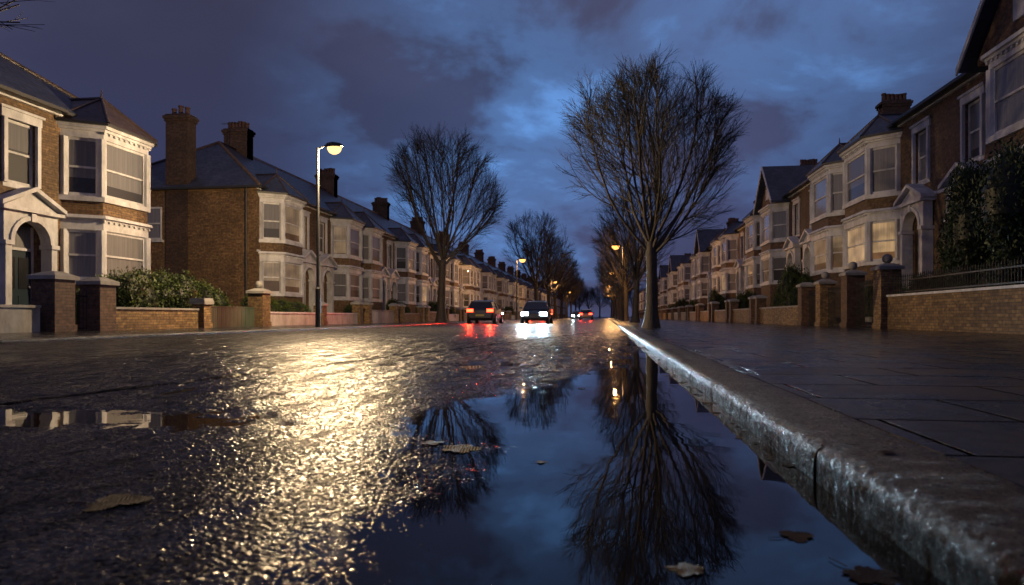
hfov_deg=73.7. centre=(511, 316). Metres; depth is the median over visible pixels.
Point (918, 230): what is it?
door
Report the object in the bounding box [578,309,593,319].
car
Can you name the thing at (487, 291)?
bay window
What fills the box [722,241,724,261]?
window
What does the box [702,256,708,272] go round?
window
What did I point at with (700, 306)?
gate pillar
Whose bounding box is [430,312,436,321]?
garden wall
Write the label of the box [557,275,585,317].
bare tree
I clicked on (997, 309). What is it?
garden wall
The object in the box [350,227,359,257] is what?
window
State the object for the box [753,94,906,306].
terraced house
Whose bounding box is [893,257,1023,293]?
iron railing
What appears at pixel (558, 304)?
terraced house
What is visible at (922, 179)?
window
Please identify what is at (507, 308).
bush
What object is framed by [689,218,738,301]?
terraced house
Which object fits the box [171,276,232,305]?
bush
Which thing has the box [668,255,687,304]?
terraced house
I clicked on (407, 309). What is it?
bush
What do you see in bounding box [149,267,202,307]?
bush
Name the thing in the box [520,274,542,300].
terraced house
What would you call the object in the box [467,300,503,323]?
car
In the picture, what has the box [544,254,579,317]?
bare tree
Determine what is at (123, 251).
window
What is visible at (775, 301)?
bush
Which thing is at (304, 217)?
window
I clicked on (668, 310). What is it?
gate pillar
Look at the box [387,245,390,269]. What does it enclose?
window
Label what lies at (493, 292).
bay window
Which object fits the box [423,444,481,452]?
fallen leaf
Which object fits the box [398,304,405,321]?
gate pillar
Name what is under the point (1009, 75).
window
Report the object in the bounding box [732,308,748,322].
garden wall
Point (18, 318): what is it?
garden wall
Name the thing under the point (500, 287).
terraced house
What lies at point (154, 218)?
window
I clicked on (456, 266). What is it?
window
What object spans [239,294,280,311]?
bush
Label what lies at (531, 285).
terraced house
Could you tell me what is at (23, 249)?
door
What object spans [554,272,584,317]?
bare tree
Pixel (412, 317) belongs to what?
garden wall
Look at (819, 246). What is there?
window
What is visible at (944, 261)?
bush
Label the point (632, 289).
bare tree
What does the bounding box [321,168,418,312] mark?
terraced house
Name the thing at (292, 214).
window
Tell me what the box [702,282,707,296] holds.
window
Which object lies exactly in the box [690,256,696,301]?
bay window
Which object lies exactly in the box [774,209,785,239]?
window
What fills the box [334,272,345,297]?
window
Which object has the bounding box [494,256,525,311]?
terraced house
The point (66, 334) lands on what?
pavement
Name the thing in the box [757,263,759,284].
window
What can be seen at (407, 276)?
bay window
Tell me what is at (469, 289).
bay window
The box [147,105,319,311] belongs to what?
terraced house
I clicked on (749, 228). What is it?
window
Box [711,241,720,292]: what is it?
bay window
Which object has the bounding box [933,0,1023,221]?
terraced house
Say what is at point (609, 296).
bare tree
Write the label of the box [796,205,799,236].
window
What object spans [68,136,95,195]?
window
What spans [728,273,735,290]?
window
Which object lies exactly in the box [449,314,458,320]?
garden wall
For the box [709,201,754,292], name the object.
terraced house
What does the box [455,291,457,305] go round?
window
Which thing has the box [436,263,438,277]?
window
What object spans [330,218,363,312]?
bay window
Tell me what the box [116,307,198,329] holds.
garden wall
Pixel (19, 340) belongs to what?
kerb
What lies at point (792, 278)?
bush
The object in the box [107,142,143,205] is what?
window
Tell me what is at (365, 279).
window
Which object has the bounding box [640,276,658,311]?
terraced house
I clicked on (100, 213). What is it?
bay window
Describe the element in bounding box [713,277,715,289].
window
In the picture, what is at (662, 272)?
terraced house
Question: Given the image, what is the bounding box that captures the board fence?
[211,306,254,326]
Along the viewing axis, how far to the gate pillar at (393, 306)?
42.38 m
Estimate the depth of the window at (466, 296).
79.20 m
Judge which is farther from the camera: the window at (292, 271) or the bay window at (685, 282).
the bay window at (685, 282)
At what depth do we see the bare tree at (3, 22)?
12.23 m
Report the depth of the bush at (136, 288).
20.22 m
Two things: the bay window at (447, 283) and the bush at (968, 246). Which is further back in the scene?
the bay window at (447, 283)
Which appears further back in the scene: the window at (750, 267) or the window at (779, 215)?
the window at (750, 267)
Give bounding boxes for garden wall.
[0,304,40,332]
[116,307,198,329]
[271,312,314,325]
[327,313,357,323]
[372,310,394,322]
[405,313,421,321]
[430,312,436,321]
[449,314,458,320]
[680,312,684,319]
[689,312,694,320]
[700,311,707,320]
[714,310,724,321]
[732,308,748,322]
[759,305,797,324]
[886,284,1023,333]
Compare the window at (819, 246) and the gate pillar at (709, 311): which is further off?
the gate pillar at (709, 311)
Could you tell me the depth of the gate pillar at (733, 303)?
44.99 m
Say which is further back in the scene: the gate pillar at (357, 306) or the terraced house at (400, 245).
the terraced house at (400, 245)
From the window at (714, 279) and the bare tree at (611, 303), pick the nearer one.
the window at (714, 279)
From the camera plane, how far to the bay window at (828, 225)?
31.21 m
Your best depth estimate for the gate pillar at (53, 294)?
16.07 m
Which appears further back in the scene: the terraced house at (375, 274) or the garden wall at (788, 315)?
the terraced house at (375, 274)
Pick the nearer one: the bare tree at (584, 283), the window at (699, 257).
the window at (699, 257)
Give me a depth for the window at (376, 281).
47.10 m
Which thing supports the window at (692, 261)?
in the terraced house at (693, 270)
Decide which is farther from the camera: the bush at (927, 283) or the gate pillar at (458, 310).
the gate pillar at (458, 310)
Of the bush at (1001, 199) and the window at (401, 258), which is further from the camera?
the window at (401, 258)
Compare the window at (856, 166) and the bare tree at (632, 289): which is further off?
the bare tree at (632, 289)
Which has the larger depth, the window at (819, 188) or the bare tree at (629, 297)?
the bare tree at (629, 297)
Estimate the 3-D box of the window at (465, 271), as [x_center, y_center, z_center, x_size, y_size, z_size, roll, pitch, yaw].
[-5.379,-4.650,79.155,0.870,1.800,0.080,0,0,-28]
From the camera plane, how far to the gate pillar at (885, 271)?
20.30 m
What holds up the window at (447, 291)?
in the terraced house at (433, 271)
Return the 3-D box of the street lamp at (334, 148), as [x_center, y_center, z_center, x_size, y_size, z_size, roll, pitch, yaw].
[-6.173,-2.770,23.054,0.965,6.240,0.351,0,0,8]
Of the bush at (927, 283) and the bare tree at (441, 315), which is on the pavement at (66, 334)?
the bare tree at (441, 315)
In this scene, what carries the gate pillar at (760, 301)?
on the garden ground
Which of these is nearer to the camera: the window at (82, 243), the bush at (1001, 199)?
the bush at (1001, 199)
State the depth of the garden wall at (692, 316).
65.93 m
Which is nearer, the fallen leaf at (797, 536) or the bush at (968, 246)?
the fallen leaf at (797, 536)
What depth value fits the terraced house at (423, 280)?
59.50 m
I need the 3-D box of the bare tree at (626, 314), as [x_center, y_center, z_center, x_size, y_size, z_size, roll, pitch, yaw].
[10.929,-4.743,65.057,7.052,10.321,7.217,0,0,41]
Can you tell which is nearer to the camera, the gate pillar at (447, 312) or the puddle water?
the puddle water
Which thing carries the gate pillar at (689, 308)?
on the garden ground
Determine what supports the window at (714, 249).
in the terraced house at (715, 242)
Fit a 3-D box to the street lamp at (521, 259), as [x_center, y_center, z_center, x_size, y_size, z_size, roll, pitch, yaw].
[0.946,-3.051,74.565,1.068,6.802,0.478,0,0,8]
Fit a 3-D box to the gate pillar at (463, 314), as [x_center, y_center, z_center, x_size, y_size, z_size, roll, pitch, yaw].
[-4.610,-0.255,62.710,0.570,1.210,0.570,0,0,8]
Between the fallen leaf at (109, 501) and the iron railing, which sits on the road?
the fallen leaf at (109, 501)
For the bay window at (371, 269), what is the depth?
45.85 m
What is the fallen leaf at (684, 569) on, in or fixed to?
on the puddle water
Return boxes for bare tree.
[0,0,50,31]
[381,121,509,321]
[500,208,577,300]
[518,230,579,303]
[532,247,580,318]
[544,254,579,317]
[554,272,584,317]
[555,40,749,327]
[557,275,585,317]
[572,280,589,310]
[574,288,589,310]
[580,287,599,308]
[588,286,609,317]
[589,180,681,321]
[591,215,663,320]
[592,240,644,319]
[595,262,633,318]
[596,255,640,318]
[599,276,628,317]
[601,290,612,317]
[628,290,639,307]
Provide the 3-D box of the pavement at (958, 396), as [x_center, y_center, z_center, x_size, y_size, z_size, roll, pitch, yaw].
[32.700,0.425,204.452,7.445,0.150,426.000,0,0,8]
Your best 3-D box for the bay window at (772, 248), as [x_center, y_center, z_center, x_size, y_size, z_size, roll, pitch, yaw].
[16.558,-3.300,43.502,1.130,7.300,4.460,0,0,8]
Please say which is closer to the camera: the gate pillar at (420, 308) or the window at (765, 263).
the window at (765, 263)
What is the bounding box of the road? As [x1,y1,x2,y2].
[0,318,725,584]
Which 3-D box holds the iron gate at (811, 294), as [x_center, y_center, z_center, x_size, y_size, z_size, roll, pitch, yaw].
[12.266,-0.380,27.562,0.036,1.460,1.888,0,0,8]
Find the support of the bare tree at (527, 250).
on the pavement at (66, 334)
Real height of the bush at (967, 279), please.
2.270 m
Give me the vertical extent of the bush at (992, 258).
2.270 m
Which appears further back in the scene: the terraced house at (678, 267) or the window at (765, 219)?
the terraced house at (678, 267)
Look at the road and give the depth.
2.50 m
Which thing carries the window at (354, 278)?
in the terraced house at (341, 224)
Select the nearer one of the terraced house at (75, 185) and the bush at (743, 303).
the terraced house at (75, 185)
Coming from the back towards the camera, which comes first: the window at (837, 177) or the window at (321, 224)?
the window at (321, 224)
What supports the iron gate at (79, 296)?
attached to the gate pillar at (53, 294)
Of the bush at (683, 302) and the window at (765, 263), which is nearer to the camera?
the window at (765, 263)
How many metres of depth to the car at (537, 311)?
42.95 m
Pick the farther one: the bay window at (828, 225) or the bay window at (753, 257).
the bay window at (753, 257)
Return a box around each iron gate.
[75,289,86,330]
[809,290,815,324]
[828,287,840,325]
[856,280,872,327]
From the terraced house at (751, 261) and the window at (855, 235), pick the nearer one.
the window at (855, 235)
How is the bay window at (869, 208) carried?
in the terraced house at (894, 175)
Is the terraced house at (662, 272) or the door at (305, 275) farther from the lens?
the terraced house at (662, 272)
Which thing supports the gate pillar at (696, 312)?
on the garden ground
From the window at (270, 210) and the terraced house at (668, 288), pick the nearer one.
the window at (270, 210)
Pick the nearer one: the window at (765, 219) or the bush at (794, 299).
the bush at (794, 299)
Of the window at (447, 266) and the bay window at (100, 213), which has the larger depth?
the window at (447, 266)
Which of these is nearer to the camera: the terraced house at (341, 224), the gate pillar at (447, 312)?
the terraced house at (341, 224)
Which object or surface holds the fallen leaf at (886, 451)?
on the kerb at (947, 520)
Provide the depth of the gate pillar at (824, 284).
26.10 m
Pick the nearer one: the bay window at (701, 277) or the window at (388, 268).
the window at (388, 268)
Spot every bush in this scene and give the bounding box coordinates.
[75,266,164,324]
[75,289,78,319]
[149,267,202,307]
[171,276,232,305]
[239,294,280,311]
[276,298,310,311]
[342,304,351,312]
[385,298,410,312]
[426,300,456,317]
[501,306,514,314]
[674,297,688,311]
[689,300,704,311]
[708,287,724,309]
[734,288,757,308]
[770,280,782,306]
[777,261,811,305]
[790,280,816,305]
[865,281,872,316]
[908,267,949,292]
[933,212,983,282]
[940,132,1023,274]
[944,259,983,289]
[970,141,1023,275]
[974,248,1023,287]
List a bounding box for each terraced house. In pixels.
[0,52,157,327]
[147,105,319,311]
[226,121,365,312]
[290,168,389,309]
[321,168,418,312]
[358,197,431,312]
[376,198,451,306]
[402,217,460,313]
[413,217,475,308]
[432,230,481,299]
[442,231,492,299]
[455,241,497,300]
[468,244,505,308]
[472,249,509,306]
[481,250,515,310]
[487,256,519,310]
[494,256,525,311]
[498,262,527,305]
[505,267,531,301]
[507,266,533,300]
[508,266,534,300]
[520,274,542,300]
[521,273,543,300]
[526,276,546,300]
[544,289,559,313]
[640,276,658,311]
[643,290,645,311]
[658,253,684,308]
[658,253,690,308]
[661,271,667,308]
[666,272,670,305]
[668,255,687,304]
[676,256,685,300]
[679,218,731,304]
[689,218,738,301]
[693,201,754,310]
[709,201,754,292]
[717,159,817,299]
[742,159,817,295]
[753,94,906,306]
[798,93,912,323]
[836,93,945,326]
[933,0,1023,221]
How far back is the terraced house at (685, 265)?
89.04 m
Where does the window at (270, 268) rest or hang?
in the terraced house at (231, 220)
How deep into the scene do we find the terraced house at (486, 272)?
91.71 m
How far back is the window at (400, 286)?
54.20 m
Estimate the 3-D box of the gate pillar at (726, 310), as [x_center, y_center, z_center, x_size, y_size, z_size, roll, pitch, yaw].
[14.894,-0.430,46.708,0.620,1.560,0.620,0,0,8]
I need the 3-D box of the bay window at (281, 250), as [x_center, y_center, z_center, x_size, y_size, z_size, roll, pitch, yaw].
[-11.401,-2.800,34.472,1.130,6.300,3.760,0,0,8]
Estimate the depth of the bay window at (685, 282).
89.12 m
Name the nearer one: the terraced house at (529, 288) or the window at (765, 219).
the window at (765, 219)
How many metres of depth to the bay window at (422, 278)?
58.27 m
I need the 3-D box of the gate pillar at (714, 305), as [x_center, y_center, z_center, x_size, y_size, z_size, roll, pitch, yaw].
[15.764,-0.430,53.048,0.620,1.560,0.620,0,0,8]
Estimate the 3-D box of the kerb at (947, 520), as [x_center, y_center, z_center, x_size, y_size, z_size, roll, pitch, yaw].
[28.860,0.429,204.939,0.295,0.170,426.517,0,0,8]
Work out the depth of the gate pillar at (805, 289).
28.56 m
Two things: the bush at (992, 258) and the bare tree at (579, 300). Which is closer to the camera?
the bush at (992, 258)
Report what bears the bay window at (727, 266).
in the terraced house at (731, 237)
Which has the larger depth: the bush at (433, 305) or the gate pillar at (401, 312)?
the bush at (433, 305)
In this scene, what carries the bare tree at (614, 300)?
on the pavement at (958, 396)
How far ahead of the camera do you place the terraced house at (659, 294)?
135.85 m
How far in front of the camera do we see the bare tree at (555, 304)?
137.64 m
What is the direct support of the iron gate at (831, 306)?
attached to the gate pillar at (851, 277)
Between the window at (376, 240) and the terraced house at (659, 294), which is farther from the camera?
the terraced house at (659, 294)
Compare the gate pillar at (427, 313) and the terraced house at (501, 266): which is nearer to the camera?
the gate pillar at (427, 313)
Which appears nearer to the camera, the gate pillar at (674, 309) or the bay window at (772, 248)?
the bay window at (772, 248)
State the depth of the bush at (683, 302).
85.38 m
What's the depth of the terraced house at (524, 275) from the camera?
176.19 m
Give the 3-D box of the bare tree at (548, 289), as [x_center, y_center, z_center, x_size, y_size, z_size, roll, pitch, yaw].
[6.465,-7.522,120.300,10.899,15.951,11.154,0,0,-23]
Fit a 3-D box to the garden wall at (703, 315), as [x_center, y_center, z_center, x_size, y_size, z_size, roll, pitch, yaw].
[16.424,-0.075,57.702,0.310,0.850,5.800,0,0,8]
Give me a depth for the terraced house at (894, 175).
25.73 m
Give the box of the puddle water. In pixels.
[0,336,945,584]
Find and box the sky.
[0,0,979,316]
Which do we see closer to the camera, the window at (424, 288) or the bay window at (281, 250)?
the bay window at (281, 250)
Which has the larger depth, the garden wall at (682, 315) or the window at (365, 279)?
the garden wall at (682, 315)
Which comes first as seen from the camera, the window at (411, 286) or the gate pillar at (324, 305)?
the gate pillar at (324, 305)
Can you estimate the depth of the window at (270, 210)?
33.18 m
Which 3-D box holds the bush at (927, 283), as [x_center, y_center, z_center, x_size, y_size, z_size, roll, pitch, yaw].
[12.108,-0.568,19.283,1.979,1.844,1.348,0,0,-2]
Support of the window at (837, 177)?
in the terraced house at (821, 240)
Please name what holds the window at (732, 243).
in the terraced house at (731, 237)
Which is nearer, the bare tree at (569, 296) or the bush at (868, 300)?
the bush at (868, 300)
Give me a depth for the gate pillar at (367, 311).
37.53 m
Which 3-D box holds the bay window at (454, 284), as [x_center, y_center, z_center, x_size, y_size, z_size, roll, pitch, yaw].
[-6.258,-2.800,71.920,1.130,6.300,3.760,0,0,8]
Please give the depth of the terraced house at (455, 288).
71.86 m
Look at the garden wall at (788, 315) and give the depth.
32.85 m
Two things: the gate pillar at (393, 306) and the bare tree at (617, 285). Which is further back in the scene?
the bare tree at (617, 285)
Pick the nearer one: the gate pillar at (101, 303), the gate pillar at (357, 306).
the gate pillar at (101, 303)
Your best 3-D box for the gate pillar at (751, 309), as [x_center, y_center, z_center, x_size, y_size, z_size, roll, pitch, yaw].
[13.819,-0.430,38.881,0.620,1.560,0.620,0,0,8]
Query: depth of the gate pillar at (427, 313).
50.00 m
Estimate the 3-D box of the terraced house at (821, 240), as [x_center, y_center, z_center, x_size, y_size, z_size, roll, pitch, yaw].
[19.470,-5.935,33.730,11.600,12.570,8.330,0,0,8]
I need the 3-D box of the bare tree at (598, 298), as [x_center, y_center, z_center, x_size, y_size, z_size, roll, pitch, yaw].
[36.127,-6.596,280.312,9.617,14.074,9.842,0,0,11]
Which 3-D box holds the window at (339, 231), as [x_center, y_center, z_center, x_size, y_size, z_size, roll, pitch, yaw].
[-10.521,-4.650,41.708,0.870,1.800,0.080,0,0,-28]
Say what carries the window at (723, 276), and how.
in the terraced house at (731, 237)
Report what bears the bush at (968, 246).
on the garden ground
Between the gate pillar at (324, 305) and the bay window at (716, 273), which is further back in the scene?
the bay window at (716, 273)
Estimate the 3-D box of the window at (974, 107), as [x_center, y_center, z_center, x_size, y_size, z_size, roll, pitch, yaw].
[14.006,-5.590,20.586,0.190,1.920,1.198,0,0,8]
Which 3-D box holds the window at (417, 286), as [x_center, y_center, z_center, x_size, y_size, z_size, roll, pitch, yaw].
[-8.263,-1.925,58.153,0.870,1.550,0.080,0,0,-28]
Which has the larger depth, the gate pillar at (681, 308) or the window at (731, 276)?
the gate pillar at (681, 308)
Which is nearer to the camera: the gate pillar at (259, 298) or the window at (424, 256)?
the gate pillar at (259, 298)
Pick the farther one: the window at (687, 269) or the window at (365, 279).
the window at (687, 269)
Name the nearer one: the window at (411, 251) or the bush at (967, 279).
the bush at (967, 279)
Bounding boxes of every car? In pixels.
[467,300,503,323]
[519,301,552,323]
[571,311,579,318]
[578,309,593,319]
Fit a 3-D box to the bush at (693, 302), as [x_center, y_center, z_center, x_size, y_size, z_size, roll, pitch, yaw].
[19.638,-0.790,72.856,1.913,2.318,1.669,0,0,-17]
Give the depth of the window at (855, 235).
27.98 m
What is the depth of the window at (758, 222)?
46.79 m
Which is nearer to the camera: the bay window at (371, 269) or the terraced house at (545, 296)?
the bay window at (371, 269)
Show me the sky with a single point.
(305, 75)
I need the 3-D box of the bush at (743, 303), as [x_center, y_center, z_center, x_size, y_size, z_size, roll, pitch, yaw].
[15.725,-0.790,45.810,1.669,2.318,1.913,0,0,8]
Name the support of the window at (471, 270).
in the terraced house at (466, 279)
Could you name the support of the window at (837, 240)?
in the terraced house at (821, 240)
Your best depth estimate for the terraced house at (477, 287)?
84.19 m
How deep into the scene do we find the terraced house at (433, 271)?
66.40 m
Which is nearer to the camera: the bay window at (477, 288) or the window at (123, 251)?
the window at (123, 251)
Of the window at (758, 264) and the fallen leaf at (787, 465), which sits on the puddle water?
the fallen leaf at (787, 465)
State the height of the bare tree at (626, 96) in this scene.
9.247 m
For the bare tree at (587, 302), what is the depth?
288.06 m
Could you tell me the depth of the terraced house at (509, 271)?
151.19 m
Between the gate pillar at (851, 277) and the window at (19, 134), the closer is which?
the window at (19, 134)
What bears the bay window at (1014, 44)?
in the terraced house at (982, 93)
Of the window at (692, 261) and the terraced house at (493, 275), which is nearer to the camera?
the window at (692, 261)
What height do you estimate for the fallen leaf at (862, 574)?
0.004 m
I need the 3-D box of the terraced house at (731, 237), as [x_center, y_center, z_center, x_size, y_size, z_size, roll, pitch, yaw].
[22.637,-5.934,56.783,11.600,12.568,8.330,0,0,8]
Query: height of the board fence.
0.720 m
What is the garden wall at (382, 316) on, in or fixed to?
on the garden ground
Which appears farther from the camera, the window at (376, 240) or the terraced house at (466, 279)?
the terraced house at (466, 279)
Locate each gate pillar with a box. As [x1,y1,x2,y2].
[27,271,78,331]
[76,277,119,330]
[189,298,213,327]
[246,281,272,325]
[312,302,327,324]
[350,301,363,323]
[363,301,372,322]
[388,303,399,322]
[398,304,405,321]
[416,305,425,321]
[424,305,430,321]
[445,306,449,320]
[455,307,461,320]
[462,308,464,320]
[666,308,670,318]
[672,307,676,319]
[678,306,684,319]
[686,305,693,319]
[695,304,697,320]
[697,303,704,320]
[707,302,710,320]
[710,301,719,320]
[724,299,729,321]
[728,299,739,321]
[748,296,754,322]
[753,295,767,322]
[796,282,815,324]
[814,272,837,325]
[839,262,867,326]
[871,254,904,328]
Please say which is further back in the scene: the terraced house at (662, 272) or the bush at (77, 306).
the terraced house at (662, 272)
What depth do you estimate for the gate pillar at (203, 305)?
22.13 m
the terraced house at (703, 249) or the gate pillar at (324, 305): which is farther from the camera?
the terraced house at (703, 249)
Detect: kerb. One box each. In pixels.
[0,318,568,343]
[608,318,1023,584]
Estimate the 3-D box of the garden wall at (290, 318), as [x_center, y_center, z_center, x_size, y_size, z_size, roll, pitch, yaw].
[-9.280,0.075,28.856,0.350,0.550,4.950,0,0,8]
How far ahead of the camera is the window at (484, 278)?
91.61 m
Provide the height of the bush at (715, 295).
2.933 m
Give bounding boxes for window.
[2,119,31,188]
[56,121,153,327]
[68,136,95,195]
[68,229,95,279]
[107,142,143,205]
[107,232,143,277]
[147,207,163,241]
[258,193,306,303]
[263,202,278,239]
[263,261,278,292]
[285,204,300,243]
[285,262,300,293]
[302,217,306,250]
[320,222,323,254]
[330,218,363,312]
[334,226,345,255]
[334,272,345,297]
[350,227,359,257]
[350,273,359,298]
[361,228,383,309]
[363,234,367,260]
[363,277,367,299]
[373,235,379,262]
[373,277,379,299]
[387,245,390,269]
[394,241,417,312]
[397,247,405,269]
[397,283,405,301]
[409,248,413,270]
[409,283,413,302]
[415,247,429,312]
[416,252,418,272]
[416,285,418,302]
[422,252,426,273]
[422,286,426,303]
[434,256,450,306]
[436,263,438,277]
[446,263,448,278]
[446,290,448,304]
[450,259,459,313]
[455,264,457,280]
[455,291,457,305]
[461,265,474,308]
[463,269,468,284]
[464,294,468,306]
[471,270,472,284]
[474,268,480,299]
[481,272,491,299]
[482,275,486,288]
[491,274,496,300]
[680,263,691,304]
[685,266,689,279]
[685,288,688,299]
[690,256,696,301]
[692,261,693,275]
[695,252,709,309]
[698,257,699,272]
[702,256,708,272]
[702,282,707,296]
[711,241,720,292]
[713,247,715,265]
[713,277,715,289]
[719,234,738,299]
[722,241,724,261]
[722,274,724,291]
[728,239,736,260]
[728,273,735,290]
[744,215,760,295]
[747,223,752,249]
[747,264,752,286]
[757,221,759,246]
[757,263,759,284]
[758,202,789,306]
[762,213,768,242]
[762,258,768,283]
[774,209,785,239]
[774,256,785,281]
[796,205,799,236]
[807,162,844,323]
[813,176,825,218]
[813,237,825,272]
[833,172,844,211]
[833,235,842,269]
[839,131,901,284]
[847,151,864,202]
[847,223,864,265]
[873,144,894,193]
[873,219,894,260]
[917,130,929,183]
[968,98,984,161]
[980,27,1023,170]
[994,50,1023,133]
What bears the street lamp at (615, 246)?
on the pavement at (958, 396)
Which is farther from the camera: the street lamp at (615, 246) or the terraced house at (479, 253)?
the terraced house at (479, 253)
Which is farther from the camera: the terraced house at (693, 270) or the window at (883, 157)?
the terraced house at (693, 270)
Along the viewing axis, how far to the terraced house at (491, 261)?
123.60 m
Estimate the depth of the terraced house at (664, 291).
120.45 m
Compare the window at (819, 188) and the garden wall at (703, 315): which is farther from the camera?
the garden wall at (703, 315)
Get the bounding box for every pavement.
[0,318,561,338]
[607,317,1023,485]
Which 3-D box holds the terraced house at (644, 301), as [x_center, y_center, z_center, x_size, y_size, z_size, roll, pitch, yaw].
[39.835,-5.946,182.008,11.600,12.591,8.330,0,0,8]
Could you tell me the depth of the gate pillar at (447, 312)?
56.23 m
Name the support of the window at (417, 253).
in the terraced house at (423, 280)
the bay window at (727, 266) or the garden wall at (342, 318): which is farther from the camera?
the bay window at (727, 266)
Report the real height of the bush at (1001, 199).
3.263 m
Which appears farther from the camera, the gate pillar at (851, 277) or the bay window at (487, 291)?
the bay window at (487, 291)
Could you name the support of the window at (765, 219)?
in the terraced house at (780, 205)
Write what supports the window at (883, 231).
in the terraced house at (894, 175)
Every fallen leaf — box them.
[57,493,151,510]
[407,440,441,444]
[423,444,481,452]
[665,562,724,576]
[768,530,814,541]
[782,464,794,466]
[828,557,900,584]
[878,450,893,452]
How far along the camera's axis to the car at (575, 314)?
118.22 m
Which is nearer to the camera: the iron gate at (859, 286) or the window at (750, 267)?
the iron gate at (859, 286)
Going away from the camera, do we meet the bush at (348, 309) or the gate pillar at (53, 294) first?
the gate pillar at (53, 294)
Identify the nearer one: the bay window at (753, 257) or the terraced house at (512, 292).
the bay window at (753, 257)
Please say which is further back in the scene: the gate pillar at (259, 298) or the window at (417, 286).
the window at (417, 286)
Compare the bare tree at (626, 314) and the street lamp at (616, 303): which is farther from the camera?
the street lamp at (616, 303)
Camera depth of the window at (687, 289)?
88.94 m
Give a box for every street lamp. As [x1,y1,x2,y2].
[315,142,342,326]
[516,258,525,319]
[611,274,616,318]
[612,244,623,320]
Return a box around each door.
[12,226,33,304]
[304,275,305,304]
[918,230,918,271]
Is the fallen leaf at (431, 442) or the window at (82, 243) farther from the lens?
the window at (82, 243)
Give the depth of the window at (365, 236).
45.75 m
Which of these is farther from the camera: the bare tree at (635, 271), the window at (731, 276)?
the window at (731, 276)
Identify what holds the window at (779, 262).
in the terraced house at (780, 205)
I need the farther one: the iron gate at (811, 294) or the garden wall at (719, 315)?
the garden wall at (719, 315)

